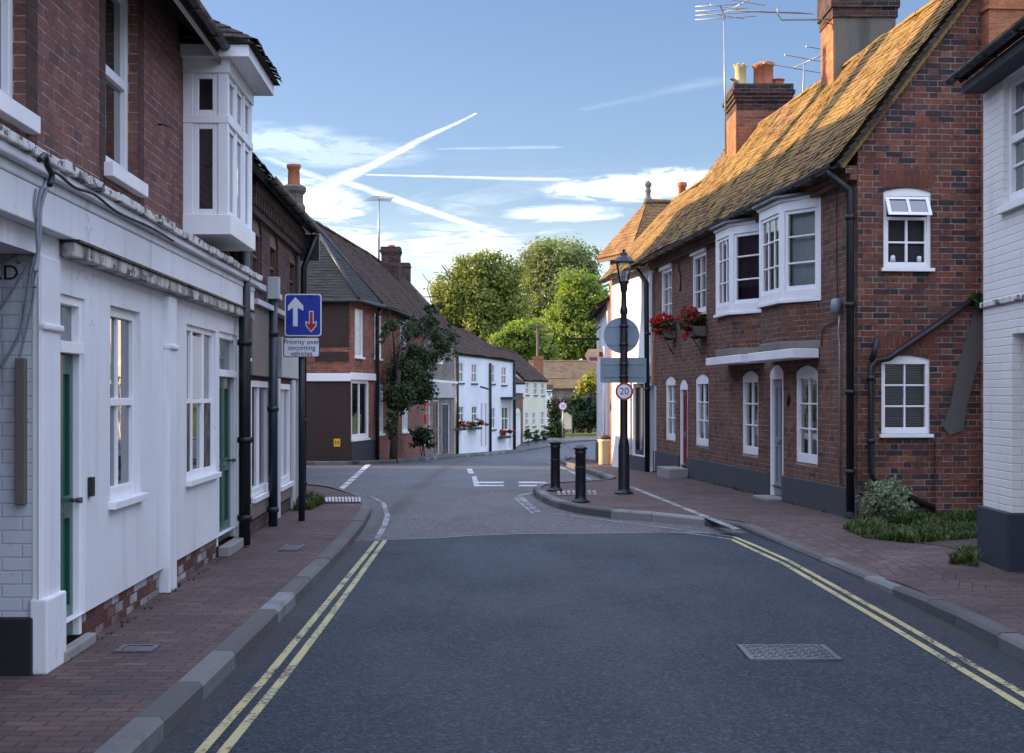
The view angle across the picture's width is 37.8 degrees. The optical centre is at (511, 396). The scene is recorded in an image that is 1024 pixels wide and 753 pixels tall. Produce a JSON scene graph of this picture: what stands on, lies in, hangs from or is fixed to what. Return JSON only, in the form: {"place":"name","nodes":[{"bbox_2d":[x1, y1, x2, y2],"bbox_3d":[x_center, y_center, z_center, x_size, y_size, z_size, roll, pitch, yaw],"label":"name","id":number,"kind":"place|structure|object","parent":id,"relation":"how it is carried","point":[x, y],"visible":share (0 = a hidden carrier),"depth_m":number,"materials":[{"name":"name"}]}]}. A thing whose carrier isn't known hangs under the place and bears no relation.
{"place":"outdoors","nodes":[
{"label":"outdoors","id":0,"kind":"place"},
{"bbox_2d":[0,485,361,752],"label":"pavement","id":1,"kind":"structure","parent":0,"point":[98,694],"depth_m":9.34,"materials":[{"name":"brick"}]},
{"bbox_2d":[113,644,160,652],"bbox_3d":[-2.294,1.552,9.163,0.233,0.027,0.259,0,0,0],"label":"manhole cover","id":2,"kind":"object","parent":1,"relation":"on","point":[137,648],"visible":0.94,"depth_m":9.16,"materials":[{"name":"metal"}]},
{"bbox_2d":[0,0,281,675],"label":"white shop","id":3,"kind":"structure","parent":1,"relation":"on","point":[127,291],"depth_m":10.41,"materials":[{"name":"paint"}]},
{"bbox_2d":[0,0,40,133],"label":"window","id":4,"kind":"structure","parent":3,"relation":"in","point":[11,111],"depth_m":8.49,"materials":[{"name":"white paint"}]},
{"bbox_2d":[60,294,95,663],"bbox_3d":[-2.678,0.473,9.019,0.170,2.155,0.730,0,0,-2],"label":"door","id":5,"kind":"structure","parent":3,"relation":"in","point":[71,345],"depth_m":9.22,"materials":[{"name":"green paint"}]},
{"bbox_2d":[104,0,147,197],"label":"window","id":6,"kind":"structure","parent":3,"relation":"in","point":[116,164],"depth_m":11.26,"materials":[{"name":"white paint"}]},
{"bbox_2d":[108,307,147,509],"bbox_3d":[-2.730,0.072,10.454,0.165,1.365,1.019,0,0,-2],"label":"window","id":7,"kind":"structure","parent":3,"relation":"in","point":[122,322],"depth_m":10.64,"materials":[{"name":"white paint"}]},
{"bbox_2d":[186,325,221,486],"bbox_3d":[-2.816,0.075,13.470,0.153,1.383,1.563,0,0,-2],"label":"window","id":8,"kind":"structure","parent":3,"relation":"in","point":[199,341],"depth_m":13.63,"materials":[{"name":"white paint"}]},
{"bbox_2d":[216,332,243,556],"bbox_3d":[-2.841,0.461,14.974,0.210,2.179,1.156,0,0,-2],"label":"door","id":9,"kind":"structure","parent":3,"relation":"in","point":[227,459],"depth_m":15.28,"materials":[{"name":"green paint"}]},
{"bbox_2d":[220,152,320,535],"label":"brick shop","id":10,"kind":"structure","parent":1,"relation":"on","point":[282,220],"depth_m":17.89,"materials":[{"name":"brown brick"}]},
{"bbox_2d":[253,218,265,291],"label":"window","id":11,"kind":"structure","parent":10,"relation":"in","point":[256,254],"depth_m":17.51,"materials":[{"name":"black glass"}]},
{"bbox_2d":[251,380,268,503],"bbox_3d":[-2.949,0.509,17.427,0.148,1.370,1.567,0,0,-2],"label":"window","id":12,"kind":"structure","parent":10,"relation":"in","point":[259,389],"depth_m":17.41,"materials":[{"name":"white paint"}]},
{"bbox_2d":[270,233,281,299],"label":"window","id":13,"kind":"structure","parent":10,"relation":"in","point":[272,241],"depth_m":19.05,"materials":[{"name":"black glass"}]},
{"bbox_2d":[281,384,293,491],"bbox_3d":[-3.030,0.529,19.828,0.142,1.381,1.391,0,0,-2],"label":"window","id":14,"kind":"structure","parent":10,"relation":"in","point":[285,388],"depth_m":20.21,"materials":[{"name":"white paint"}]},
{"bbox_2d":[290,250,294,293],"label":"window","id":15,"kind":"structure","parent":10,"relation":"in","point":[292,258],"depth_m":21.31,"materials":[{"name":"black glass"}]},
{"bbox_2d":[277,544,305,550],"bbox_3d":[-2.242,1.552,15.266,0.205,0.027,0.634,0,0,0],"label":"manhole cover","id":16,"kind":"object","parent":1,"relation":"on","point":[292,547],"visible":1,"depth_m":15.27,"materials":[{"name":"metal"}]},
{"bbox_2d":[283,294,321,520],"bbox_3d":[-2.597,0.151,18.590,0.475,2.838,0.120,0,0,0],"label":"road sign","id":17,"kind":"object","parent":1,"relation":"on","point":[303,315],"visible":1,"depth_m":18.54,"materials":[{"name":"metal"}]},
{"bbox_2d":[325,497,360,501],"bbox_3d":[-2.561,1.525,22.184,0.630,0.001,1.140,0,0,-6],"label":"tactile strip","id":18,"kind":"object","parent":1,"relation":"on","point":[343,499],"visible":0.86,"depth_m":22.09,"materials":[{"name":"white paint"}]},
{"bbox_2d":[306,441,599,489],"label":"road","id":19,"kind":"structure","parent":0,"point":[511,470],"depth_m":34.21,"materials":[{"name":"grey asphalt"}]},
{"bbox_2d":[339,464,370,488],"bbox_3d":[-3.569,1.806,35.265,0.200,0.319,17.278,0,0,-4],"label":"road marking","id":20,"kind":"object","parent":19,"relation":"on","point":[364,467],"visible":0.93,"depth_m":31.61,"materials":[{"name":"white paint"}]},
{"bbox_2d":[306,439,596,464],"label":"kerb","id":21,"kind":"structure","parent":19,"relation":"on","point":[366,462],"depth_m":48.92,"materials":[{"name":"stone"}]},
{"bbox_2d":[467,469,545,485],"bbox_3d":[0.081,1.722,32.200,1.984,0.138,9.609,0,0,-3],"label":"road marking","id":22,"kind":"object","parent":19,"relation":"on","point":[475,481],"visible":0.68,"depth_m":28.84,"materials":[{"name":"white paint"}]},
{"bbox_2d":[533,457,1023,661],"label":"kerb","id":23,"kind":"structure","parent":19,"relation":"on","point":[1010,642],"depth_m":13.98,"materials":[{"name":"concrete"}]},
{"bbox_2d":[365,437,596,460],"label":"pavement","id":24,"kind":"structure","parent":0,"point":[537,444],"depth_m":84.21,"materials":[{"name":"concrete"}]},
{"bbox_2d":[408,425,436,455],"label":"potted shrub","id":25,"kind":"object","parent":24,"relation":"on","point":[421,435],"visible":1,"depth_m":49.31,"materials":[{"name":"green plant"}]},
{"bbox_2d":[558,402,566,438],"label":"speed limit sign","id":26,"kind":"object","parent":24,"relation":"on","point":[562,406],"visible":0.99,"depth_m":98.94,"materials":[{"name":"metal"}]},
{"bbox_2d":[349,488,747,540],"bbox_3d":[0.150,1.649,21.925,6.100,0.007,9.959,0,0,0],"label":"road surface","id":27,"kind":"object","parent":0,"point":[429,513],"visible":0.56,"depth_m":20.14,"materials":[{"name":"grey asphalt"}]},
{"bbox_2d":[369,496,389,539],"bbox_3d":[-1.846,1.641,20.919,0.269,0.001,7.601,0,0,-6],"label":"road marking","id":28,"kind":"object","parent":27,"relation":"on","point":[384,524],"visible":1,"depth_m":19.84,"materials":[{"name":"white paint"}]},
{"bbox_2d":[514,493,539,512],"bbox_3d":[0.217,1.641,23.219,0.392,0.001,4.363,0,0,0],"label":"road marking","id":29,"kind":"object","parent":27,"relation":"on","point":[528,504],"visible":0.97,"depth_m":22.89,"materials":[{"name":"white paint"}]},
{"bbox_2d":[550,513,730,538],"bbox_3d":[1.627,1.641,19.124,0.270,0.001,4.271,0,0,-27],"label":"road marking","id":30,"kind":"object","parent":27,"relation":"on","point":[655,526],"visible":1,"depth_m":18.70,"materials":[{"name":"white paint"}]},
{"bbox_2d":[200,0,930,359],"label":"sky","id":31,"kind":"structure","parent":0,"point":[497,125],"materials":[{"name":"blue"}]},
{"bbox_2d":[547,431,596,437],"bbox_3d":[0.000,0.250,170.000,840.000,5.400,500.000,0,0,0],"label":"ground","id":32,"kind":"structure","parent":0,"point":[585,434],"depth_m":115.25,"materials":[{"name":"green plant"}]},
{"bbox_2d":[284,164,305,293],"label":"lane house","id":33,"kind":"structure","parent":32,"relation":"on","point":[295,189],"depth_m":29.88,"materials":[{"name":"brick"}]},
{"bbox_2d":[306,218,424,460],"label":"corner house","id":34,"kind":"structure","parent":32,"relation":"on","point":[357,289],"depth_m":42.83,"materials":[{"name":"brick"}]},
{"bbox_2d":[354,309,364,358],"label":"window","id":35,"kind":"structure","parent":34,"relation":"in","point":[358,313],"depth_m":42.74,"materials":[{"name":"white paint"}]},
{"bbox_2d":[351,380,369,441],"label":"window","id":36,"kind":"structure","parent":34,"relation":"in","point":[359,388],"depth_m":42.70,"materials":[{"name":"white paint"}]},
{"bbox_2d":[379,384,384,435],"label":"window","id":37,"kind":"structure","parent":34,"relation":"in","point":[381,433],"depth_m":45.64,"materials":[{"name":"white paint"}]},
{"bbox_2d":[402,408,408,433],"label":"window","id":38,"kind":"structure","parent":34,"relation":"in","point":[404,417],"depth_m":50.52,"materials":[{"name":"white paint"}]},
{"bbox_2d":[372,255,460,455],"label":"cottage shop","id":39,"kind":"structure","parent":32,"relation":"on","point":[439,416],"depth_m":60.11,"materials":[{"name":"brown paint"}]},
{"bbox_2d":[363,196,393,259],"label":"tv aerial","id":40,"kind":"object","parent":39,"relation":"on","point":[380,199],"visible":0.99,"depth_m":56.97,"materials":[{"name":"metal"}]},
{"bbox_2d":[433,400,438,454],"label":"door","id":41,"kind":"structure","parent":39,"relation":"in","point":[436,402],"depth_m":59.25,"materials":[{"name":"white paint"}]},
{"bbox_2d":[443,403,448,453],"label":"door","id":42,"kind":"structure","parent":39,"relation":"in","point":[445,405],"depth_m":62.37,"materials":[{"name":"white paint"}]},
{"bbox_2d":[375,301,462,462],"bbox_3d":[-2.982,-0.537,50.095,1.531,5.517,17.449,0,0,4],"label":"wall tree","id":43,"kind":"object","parent":32,"relation":"on","point":[411,382],"visible":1,"depth_m":45.82,"materials":[{"name":"green plant"}]},
{"bbox_2d":[445,319,491,453],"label":"white cottage","id":44,"kind":"structure","parent":32,"relation":"on","point":[472,377],"depth_m":67.82,"materials":[{"name":"white paint"}]},
{"bbox_2d":[459,361,464,383],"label":"window","id":45,"kind":"structure","parent":44,"relation":"in","point":[460,363],"depth_m":66.02,"materials":[{"name":"white paint"}]},
{"bbox_2d":[454,419,471,430],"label":"flower box","id":46,"kind":"object","parent":44,"relation":"attached to","point":[467,423],"visible":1,"depth_m":65.18,"materials":[{"name":"red plant"}]},
{"bbox_2d":[471,363,477,384],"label":"window","id":47,"kind":"structure","parent":44,"relation":"in","point":[473,365],"depth_m":67.88,"materials":[{"name":"white paint"}]},
{"bbox_2d":[468,418,489,429],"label":"flower box","id":48,"kind":"object","parent":44,"relation":"attached to","point":[478,423],"visible":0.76,"depth_m":67.36,"materials":[{"name":"red plant"}]},
{"bbox_2d":[422,246,537,342],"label":"broadleaf tree","id":49,"kind":"object","parent":32,"relation":"on","point":[480,300],"visible":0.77,"depth_m":163.33,"materials":[{"name":"green plant"}]},
{"bbox_2d":[453,326,523,450],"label":"white cottage","id":50,"kind":"structure","parent":32,"relation":"on","point":[504,397],"depth_m":72.78,"materials":[{"name":"white paint"}]},
{"bbox_2d":[501,366,507,385],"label":"window","id":51,"kind":"structure","parent":50,"relation":"in","point":[503,368],"depth_m":72.97,"materials":[{"name":"white paint"}]},
{"bbox_2d":[502,406,507,432],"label":"window","id":52,"kind":"structure","parent":50,"relation":"in","point":[504,408],"depth_m":73.14,"materials":[{"name":"white paint"}]},
{"bbox_2d":[498,428,515,438],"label":"flower box","id":53,"kind":"object","parent":50,"relation":"attached to","point":[502,436],"visible":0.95,"depth_m":72.17,"materials":[{"name":"red plant"}]},
{"bbox_2d":[493,345,548,443],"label":"cream cottage","id":54,"kind":"structure","parent":32,"relation":"on","point":[534,379],"depth_m":90.67,"materials":[{"name":"beige paint"}]},
{"bbox_2d":[516,376,525,447],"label":"wall","id":55,"kind":"structure","parent":32,"relation":"on","point":[520,387],"depth_m":80.99,"materials":[{"name":"white paint"}]},
{"bbox_2d":[516,408,520,445],"bbox_3d":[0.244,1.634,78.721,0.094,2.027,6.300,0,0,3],"label":"door","id":56,"kind":"structure","parent":55,"relation":"in","point":[518,412],"depth_m":79.98,"materials":[{"name":"white paint"}]},
{"bbox_2d":[486,315,563,361],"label":"broadleaf tree","id":57,"kind":"object","parent":32,"relation":"on","point":[519,337],"visible":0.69,"depth_m":141.00,"materials":[{"name":"green plant"}]},
{"bbox_2d":[531,324,543,355],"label":"telegraph pole","id":58,"kind":"object","parent":32,"relation":"on","point":[537,326],"visible":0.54,"depth_m":117.91,"materials":[{"name":"wood"}]},
{"bbox_2d":[547,384,553,431],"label":"white outhouse","id":59,"kind":"structure","parent":32,"relation":"on","point":[549,390],"depth_m":112.00,"materials":[{"name":"paint"}]},
{"bbox_2d":[547,396,564,437],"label":"bush","id":60,"kind":"object","parent":32,"relation":"on","point":[554,412],"visible":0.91,"depth_m":100.82,"materials":[{"name":"green plant"}]},
{"bbox_2d":[513,233,606,358],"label":"broadleaf tree","id":61,"kind":"object","parent":32,"relation":"on","point":[541,266],"visible":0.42,"depth_m":182.56,"materials":[{"name":"green plant"}]},
{"bbox_2d":[529,360,596,430],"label":"barn","id":62,"kind":"structure","parent":32,"relation":"on","point":[563,377],"depth_m":126.88,"materials":[{"name":"tile"}]},
{"bbox_2d":[560,412,572,436],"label":"noticeboard","id":63,"kind":"object","parent":32,"relation":"on","point":[568,420],"visible":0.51,"depth_m":102.97,"materials":[{"name":"brown wood"}]},
{"bbox_2d":[529,265,608,359],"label":"broadleaf tree","id":64,"kind":"object","parent":32,"relation":"on","point":[580,298],"visible":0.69,"depth_m":146.65,"materials":[{"name":"green plant"}]},
{"bbox_2d":[559,390,596,433],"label":"hedge","id":65,"kind":"object","parent":32,"relation":"on","point":[582,412],"visible":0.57,"depth_m":113.39,"materials":[{"name":"green plant"}]},
{"bbox_2d":[573,368,596,397],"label":"bush","id":66,"kind":"object","parent":32,"relation":"on","point":[587,384],"visible":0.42,"depth_m":118.66,"materials":[{"name":"yellow plant"}]},
{"bbox_2d":[585,296,609,459],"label":"white house","id":67,"kind":"structure","parent":32,"relation":"on","point":[600,310],"depth_m":44.51,"materials":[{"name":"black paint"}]},
{"bbox_2d":[601,388,602,434],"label":"window","id":68,"kind":"structure","parent":67,"relation":"in","point":[601,388],"depth_m":44.02,"materials":[{"name":"white paint"}]},
{"bbox_2d":[596,181,670,463],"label":"house","id":69,"kind":"structure","parent":32,"relation":"on","point":[640,221],"depth_m":38.70,"materials":[{"name":"orange tile"}]},
{"bbox_2d":[677,182,686,194],"bbox_3d":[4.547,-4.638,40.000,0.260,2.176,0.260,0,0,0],"label":"chimney cowl","id":70,"kind":"object","parent":69,"relation":"on","point":[681,186],"visible":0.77,"depth_m":39.91,"materials":[{"name":"ceramic"}]},
{"bbox_2d":[597,174,708,471],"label":"white house","id":71,"kind":"structure","parent":32,"relation":"on","point":[640,295],"depth_m":33.85,"materials":[{"name":"paint"}]},
{"bbox_2d":[635,384,643,454],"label":"window","id":72,"kind":"structure","parent":71,"relation":"in","point":[639,388],"depth_m":33.90,"materials":[{"name":"black paint"}]},
{"bbox_2d":[652,386,653,469],"bbox_3d":[3.110,0.690,32.305,0.090,1.821,0.436,0,0,-8],"label":"door","id":73,"kind":"structure","parent":71,"relation":"in","point":[652,386],"depth_m":32.47,"materials":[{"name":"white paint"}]},
{"bbox_2d":[151,533,1023,752],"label":"road surface","id":74,"kind":"object","parent":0,"point":[577,643],"visible":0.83,"depth_m":9.22,"materials":[{"name":"grey asphalt"}]},
{"bbox_2d":[94,483,370,752],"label":"kerb","id":75,"kind":"structure","parent":74,"relation":"on","point":[150,728],"depth_m":8.85,"materials":[{"name":"concrete"}]},
{"bbox_2d":[194,540,386,752],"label":"road marking","id":76,"kind":"object","parent":74,"relation":"on","point":[218,731],"visible":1,"depth_m":9.03,"materials":[{"name":"yellow paint"}]},
{"bbox_2d":[355,532,731,540],"bbox_3d":[0.299,1.642,17.691,4.750,0.001,0.478,0,0,-13],"label":"road joint","id":77,"kind":"object","parent":74,"relation":"on","point":[568,533],"visible":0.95,"depth_m":17.90,"materials":[{"name":"black asphalt"}]},
{"bbox_2d":[736,644,842,660],"bbox_3d":[1.766,1.647,9.575,0.577,0.027,0.558,0,0,0],"label":"manhole cover","id":78,"kind":"object","parent":74,"relation":"on","point":[786,652],"visible":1,"depth_m":9.55,"materials":[{"name":"metal"}]},
{"bbox_2d":[730,536,1023,709],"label":"road marking","id":79,"kind":"object","parent":74,"relation":"on","point":[1013,700],"visible":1,"depth_m":10.36,"materials":[{"name":"yellow paint"}]},
{"bbox_2d":[542,459,1023,635],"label":"pavement","id":80,"kind":"structure","parent":0,"point":[994,594],"depth_m":16.43,"materials":[{"name":"brick"}]},
{"bbox_2d":[71,471,984,660],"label":"weeds","id":81,"kind":"object","parent":80,"relation":"on","point":[959,524],"visible":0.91,"depth_m":16.93,"materials":[{"name":"green plant"}]},
{"bbox_2d":[547,439,562,490],"bbox_3d":[0.708,1.127,24.440,0.260,0.840,0.260,0,0,0],"label":"bollard","id":82,"kind":"object","parent":80,"relation":"on","point":[555,446],"visible":1,"depth_m":24.37,"materials":[{"name":"black metal"}]},
{"bbox_2d":[557,490,596,494],"bbox_3d":[1.040,1.537,23.840,0.656,0.001,1.304,0,0,0],"label":"tactile strip","id":83,"kind":"object","parent":80,"relation":"on","point":[573,492],"visible":0.72,"depth_m":23.89,"materials":[{"name":"white paint"}]},
{"bbox_2d":[572,445,588,502],"bbox_3d":[0.999,1.127,21.815,0.260,0.840,0.260,0,0,0],"label":"bollard","id":84,"kind":"object","parent":80,"relation":"on","point":[580,473],"visible":0.99,"depth_m":21.75,"materials":[{"name":"black metal"}]},
{"bbox_2d":[585,347,604,433],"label":"fingerpost","id":85,"kind":"object","parent":80,"relation":"on","point":[593,355],"visible":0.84,"depth_m":40.35,"materials":[{"name":"white paint"}]},
{"bbox_2d":[598,434,610,464],"bbox_3d":[2.369,1.367,38.300,0.344,0.780,0.339,0,0,0],"label":"litter bin","id":86,"kind":"object","parent":80,"relation":"on","point":[604,440],"visible":0.99,"depth_m":38.17,"materials":[{"name":"beige plastic"}]},
{"bbox_2d":[600,249,645,493],"bbox_3d":[1.772,-0.396,23.750,0.731,3.892,0.329,0,0,0],"label":"lamp post","id":87,"kind":"object","parent":80,"relation":"on","point":[621,335],"visible":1,"depth_m":23.73,"materials":[{"name":"black metal"}]},
{"bbox_2d":[630,486,739,528],"bbox_3d":[2.318,1.545,21.517,0.100,0.001,8.204,0,0,-4],"label":"edging","id":88,"kind":"object","parent":80,"relation":"on","point":[693,511],"visible":0.97,"depth_m":20.41,"materials":[{"name":"white paint"}]},
{"bbox_2d":[636,0,1023,518],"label":"brick house","id":89,"kind":"structure","parent":80,"relation":"on","point":[814,255],"depth_m":19.96,"materials":[{"name":"brown brick"}]},
{"bbox_2d":[649,311,676,354],"bbox_3d":[3.094,-1.265,30.120,0.677,0.869,0.539,0,0,0],"label":"hanging basket","id":90,"kind":"object","parent":89,"relation":"attached to","point":[663,328],"visible":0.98,"depth_m":30.00,"materials":[{"name":"black paint"}]},
{"bbox_2d":[659,263,671,323],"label":"window","id":91,"kind":"structure","parent":89,"relation":"in","point":[663,268],"depth_m":31.21,"materials":[{"name":"white paint"}]},
{"bbox_2d":[666,377,674,442],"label":"window","id":92,"kind":"structure","parent":89,"relation":"in","point":[670,382],"depth_m":30.95,"materials":[{"name":"white paint"}]},
{"bbox_2d":[680,380,687,467],"bbox_3d":[3.399,0.593,29.268,0.115,1.833,0.745,0,0,-5],"label":"door","id":93,"kind":"structure","parent":89,"relation":"in","point":[683,387],"depth_m":29.48,"materials":[{"name":"white paint"}]},
{"bbox_2d":[675,305,706,354],"bbox_3d":[3.314,-1.213,27.462,0.608,0.906,0.769,0,0,0],"label":"hanging basket","id":94,"kind":"object","parent":89,"relation":"attached to","point":[692,326],"visible":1,"depth_m":27.27,"materials":[{"name":"black paint"}]},
{"bbox_2d":[690,247,706,314],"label":"window","id":95,"kind":"structure","parent":89,"relation":"in","point":[698,254],"depth_m":28.06,"materials":[{"name":"white paint"}]},
{"bbox_2d":[696,374,708,447],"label":"window","id":96,"kind":"structure","parent":89,"relation":"in","point":[702,379],"depth_m":27.88,"materials":[{"name":"white paint"}]},
{"bbox_2d":[695,0,764,154],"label":"tv aerial","id":97,"kind":"object","parent":89,"relation":"attached to","point":[724,13],"visible":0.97,"depth_m":29.29,"materials":[{"name":"metal"}]},
{"bbox_2d":[742,371,757,457],"bbox_3d":[3.914,0.286,24.132,0.159,1.385,1.037,0,0,-5],"label":"window","id":98,"kind":"structure","parent":89,"relation":"in","point":[750,377],"depth_m":24.35,"materials":[{"name":"white paint"}]},
{"bbox_2d":[770,365,782,495],"bbox_3d":[4.024,0.518,22.547,0.115,1.984,0.773,0,0,-5],"label":"door","id":99,"kind":"structure","parent":89,"relation":"in","point":[776,386],"depth_m":22.75,"materials":[{"name":"white paint"}]},
{"bbox_2d":[727,7,830,20],"bbox_3d":[4.398,-6.276,24.471,1.739,0.306,0.867,0,0,10],"label":"tv aerial","id":100,"kind":"object","parent":89,"relation":"attached to","point":[777,11],"visible":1,"depth_m":24.39,"materials":[{"name":"metal"}]},
{"bbox_2d":[763,46,820,91],"bbox_3d":[5.374,-5.570,26.855,1.500,1.109,0.907,0,0,-35],"label":"tv aerial","id":101,"kind":"object","parent":89,"relation":"attached to","point":[803,69],"visible":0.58,"depth_m":26.98,"materials":[{"name":"metal"}]},
{"bbox_2d":[796,366,817,466],"bbox_3d":[4.206,0.274,20.993,0.159,1.409,1.071,0,0,-5],"label":"window","id":102,"kind":"structure","parent":89,"relation":"in","point":[806,372],"depth_m":21.08,"materials":[{"name":"white paint"}]},
{"bbox_2d":[879,355,933,437],"bbox_3d":[4.944,0.003,18.903,0.692,1.034,0.275,0,0,-5],"label":"window","id":103,"kind":"structure","parent":89,"relation":"in","point":[904,378],"depth_m":18.95,"materials":[{"name":"white paint"}]},
{"bbox_2d":[881,188,934,271],"bbox_3d":[4.972,-2.094,18.817,0.682,1.054,0.237,0,0,-5],"label":"window","id":104,"kind":"structure","parent":89,"relation":"in","point":[907,212],"depth_m":18.85,"materials":[{"name":"white paint"}]},
{"bbox_2d":[968,292,982,312],"bbox_3d":[5.841,-1.176,18.790,0.212,0.277,0.205,0,0,0],"label":"hanging basket","id":105,"kind":"object","parent":89,"relation":"attached to","point":[977,300],"depth_m":18.76,"materials":[{"name":"green plant"}]},
{"bbox_2d":[842,519,976,548],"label":"soil","id":106,"kind":"structure","parent":80,"relation":"on","point":[957,542],"depth_m":15.79,"materials":[{"name":"brown soil"}]},
{"bbox_2d":[855,474,918,521],"bbox_3d":[4.564,1.328,18.337,0.695,0.774,0.730,0,0,-42],"label":"shrub","id":107,"kind":"object","parent":106,"relation":"on","point":[882,499],"visible":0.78,"depth_m":18.23,"materials":[{"name":"green plant"}]},
{"bbox_2d":[906,508,945,518],"bbox_3d":[5.076,1.545,18.348,0.706,0.343,0.490,0,0,0],"label":"shrub","id":108,"kind":"object","parent":106,"relation":"on","point":[939,514],"visible":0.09,"depth_m":18.34,"materials":[{"name":"green plant"}]},
{"bbox_2d":[944,16,1023,571],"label":"white building","id":109,"kind":"structure","parent":80,"relation":"on","point":[997,82],"depth_m":13.44,"materials":[{"name":"brick"}]},
{"bbox_2d":[996,69,1023,214],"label":"window","id":110,"kind":"structure","parent":109,"relation":"in","point":[1016,82],"depth_m":13.33,"materials":[{"name":"white paint"}]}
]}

